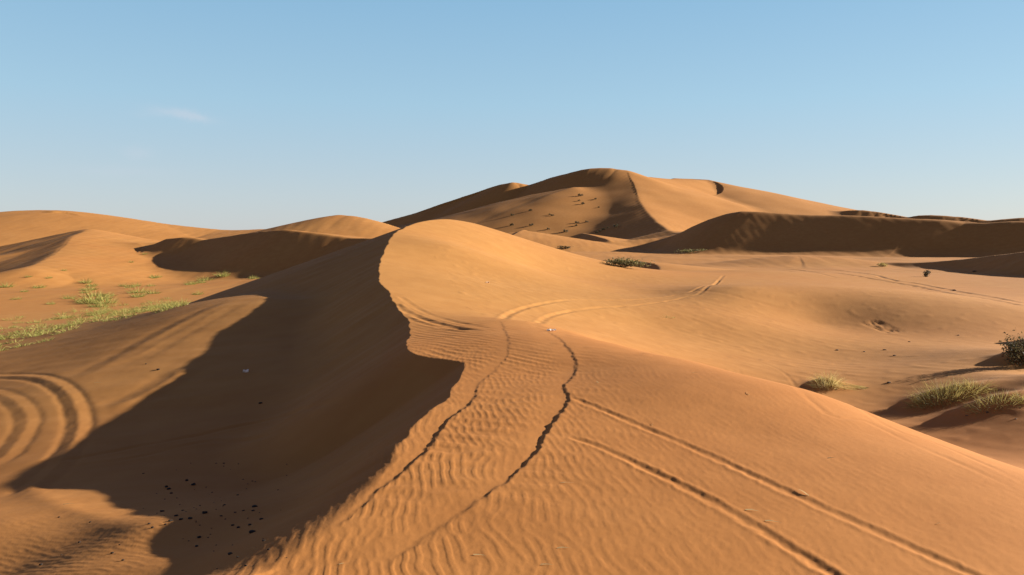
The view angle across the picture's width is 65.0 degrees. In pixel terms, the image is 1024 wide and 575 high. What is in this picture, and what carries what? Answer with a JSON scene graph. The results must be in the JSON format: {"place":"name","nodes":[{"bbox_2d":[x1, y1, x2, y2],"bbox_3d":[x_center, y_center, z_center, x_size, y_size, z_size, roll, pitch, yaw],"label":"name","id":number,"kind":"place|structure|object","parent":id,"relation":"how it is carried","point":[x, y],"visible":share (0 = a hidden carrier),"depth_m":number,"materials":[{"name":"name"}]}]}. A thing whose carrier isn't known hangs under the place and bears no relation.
{"place":"outdoors","nodes":[
{"label":"outdoors","id":0,"kind":"place"},
{"bbox_2d":[0,229,182,286],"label":"dune","id":1,"kind":"structure","parent":0,"point":[99,257],"depth_m":132.25,"materials":[{"name":"brown sand"}]},
{"bbox_2d":[0,210,263,245],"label":"dune","id":2,"kind":"structure","parent":0,"point":[20,226],"depth_m":221.78,"materials":[{"name":"brown sand"}]},
{"bbox_2d":[0,230,371,275],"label":"dune","id":3,"kind":"structure","parent":0,"point":[261,253],"depth_m":132.20,"materials":[{"name":"brown sand"}]},
{"bbox_2d":[212,271,230,276],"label":"grass tuft","id":4,"kind":"object","parent":3,"relation":"on","point":[217,275],"visible":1,"depth_m":123.76,"materials":[{"name":"green plant"}]},
{"bbox_2d":[159,215,399,278],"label":"dune","id":5,"kind":"structure","parent":0,"point":[186,266],"depth_m":154.59,"materials":[{"name":"brown sand"}]},
{"bbox_2d":[0,250,1023,574],"bbox_3d":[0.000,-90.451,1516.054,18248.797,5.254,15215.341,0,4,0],"label":"ground","id":6,"kind":"structure","parent":0,"point":[90,462],"depth_m":24.03,"materials":[{"name":"orange sand"}]},
{"bbox_2d":[0,282,15,287],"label":"grass tuft","id":7,"kind":"object","parent":6,"relation":"on","point":[10,285],"visible":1,"depth_m":101.50,"materials":[{"name":"green plant"}]},
{"bbox_2d":[61,294,77,298],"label":"grass tuft","id":8,"kind":"object","parent":6,"relation":"on","point":[68,296],"visible":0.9,"depth_m":86.69,"materials":[{"name":"green plant"}]},
{"bbox_2d":[78,277,92,282],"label":"grass tuft","id":9,"kind":"object","parent":6,"relation":"on","point":[85,281],"visible":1,"depth_m":109.11,"materials":[{"name":"green plant"}]},
{"bbox_2d":[76,294,95,303],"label":"grass tuft","id":10,"kind":"object","parent":6,"relation":"on","point":[83,299],"visible":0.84,"depth_m":81.23,"materials":[{"name":"green plant"}]},
{"bbox_2d":[79,283,98,290],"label":"grass tuft","id":11,"kind":"object","parent":6,"relation":"on","point":[91,288],"visible":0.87,"depth_m":97.70,"materials":[{"name":"green plant"}]},
{"bbox_2d":[71,288,113,301],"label":"grass tuft","id":12,"kind":"object","parent":6,"relation":"on","point":[96,296],"visible":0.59,"depth_m":84.17,"materials":[{"name":"green plant"}]},
{"bbox_2d":[0,296,191,350],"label":"grass","id":13,"kind":"structure","parent":6,"relation":"on","point":[134,311],"depth_m":58.24,"materials":[{"name":"green plant"}]},
{"bbox_2d":[85,290,109,295],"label":"grass tuft","id":14,"kind":"object","parent":6,"relation":"on","point":[94,294],"visible":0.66,"depth_m":89.75,"materials":[{"name":"green plant"}]},
{"bbox_2d":[86,299,111,306],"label":"grass tuft","id":15,"kind":"object","parent":6,"relation":"on","point":[96,305],"visible":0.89,"depth_m":77.75,"materials":[{"name":"green plant"}]},
{"bbox_2d":[89,294,121,303],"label":"grass tuft","id":16,"kind":"object","parent":6,"relation":"on","point":[106,301],"visible":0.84,"depth_m":81.25,"materials":[{"name":"green plant"}]},
{"bbox_2d":[123,286,150,292],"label":"grass tuft","id":17,"kind":"object","parent":6,"relation":"on","point":[144,291],"visible":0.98,"depth_m":94.20,"materials":[{"name":"green plant"}]},
{"bbox_2d":[129,290,146,296],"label":"grass tuft","id":18,"kind":"object","parent":6,"relation":"on","point":[139,295],"visible":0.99,"depth_m":88.86,"materials":[{"name":"green plant"}]},
{"bbox_2d":[602,256,654,267],"bbox_3d":[8.979,-2.034,63.546,4.767,0.994,2.078,0,4,0],"label":"shrub","id":19,"kind":"object","parent":6,"relation":"on","point":[621,262],"visible":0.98,"depth_m":63.32,"materials":[{"name":"green plant"}]},
{"bbox_2d":[674,248,708,252],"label":"shrub","id":20,"kind":"object","parent":6,"relation":"on","point":[686,250],"visible":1,"depth_m":213.72,"materials":[{"name":"green plant"}]},
{"bbox_2d":[801,371,869,390],"bbox_3d":[8.617,2.403,21.103,1.984,0.624,1.171,1,4,20],"label":"grass tussock","id":21,"kind":"object","parent":6,"relation":"on","point":[838,383],"depth_m":21.16,"materials":[{"name":"plant"}]},
{"bbox_2d":[920,270,930,276],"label":"shrub","id":22,"kind":"object","parent":6,"relation":"on","point":[927,273],"visible":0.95,"depth_m":74.57,"materials":[{"name":"brown plant"}]},
{"bbox_2d":[901,376,999,410],"bbox_3d":[10.201,2.441,18.687,2.439,0.919,1.581,0,4,0],"label":"grass tussock","id":23,"kind":"object","parent":6,"relation":"on","point":[922,401],"depth_m":18.65,"materials":[{"name":"plant"}]},
{"bbox_2d":[962,386,1023,413],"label":"grass tussock","id":24,"kind":"object","parent":6,"relation":"on","point":[993,399],"depth_m":16.93,"materials":[{"name":"green plant"}]},
{"bbox_2d":[998,327,1023,365],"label":"shrub","id":25,"kind":"object","parent":6,"relation":"on","point":[1016,348],"visible":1,"depth_m":22.04,"materials":[{"name":"green plant"}]},
{"bbox_2d":[0,0,1023,229],"label":"sky","id":26,"kind":"structure","parent":0,"point":[210,114],"materials":[{"name":"blue"}]},
{"bbox_2d":[135,219,1023,574],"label":"dune","id":27,"kind":"structure","parent":0,"point":[451,405],"depth_m":8.42,"materials":[{"name":"orange sand"}]},
{"bbox_2d":[508,230,670,251],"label":"dune","id":28,"kind":"structure","parent":0,"point":[581,242],"depth_m":252.06,"materials":[{"name":"brown sand"}]},
{"bbox_2d":[383,168,854,238],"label":"dune","id":29,"kind":"structure","parent":0,"point":[631,204],"depth_m":394.90,"materials":[{"name":"brown sand"}]},
{"bbox_2d":[602,260,735,270],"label":"dune","id":30,"kind":"structure","parent":0,"point":[667,266],"depth_m":82.77,"materials":[{"name":"orange sand"}]},
{"bbox_2d":[628,211,1023,254],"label":"dune","id":31,"kind":"structure","parent":0,"point":[752,232],"depth_m":204.09,"materials":[{"name":"brown sand"}]},
{"bbox_2d":[696,252,1023,274],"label":"dune","id":32,"kind":"structure","parent":0,"point":[1012,263],"depth_m":109.84,"materials":[{"name":"brown sand"}]},
{"bbox_2d":[876,262,887,266],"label":"shrub","id":33,"kind":"object","parent":32,"relation":"on","point":[881,264],"visible":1,"depth_m":109.95,"materials":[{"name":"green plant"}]},
{"bbox_2d":[836,210,1023,222],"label":"dune","id":34,"kind":"structure","parent":0,"point":[872,213],"depth_m":366.63,"materials":[{"name":"brown sand"}]}
]}

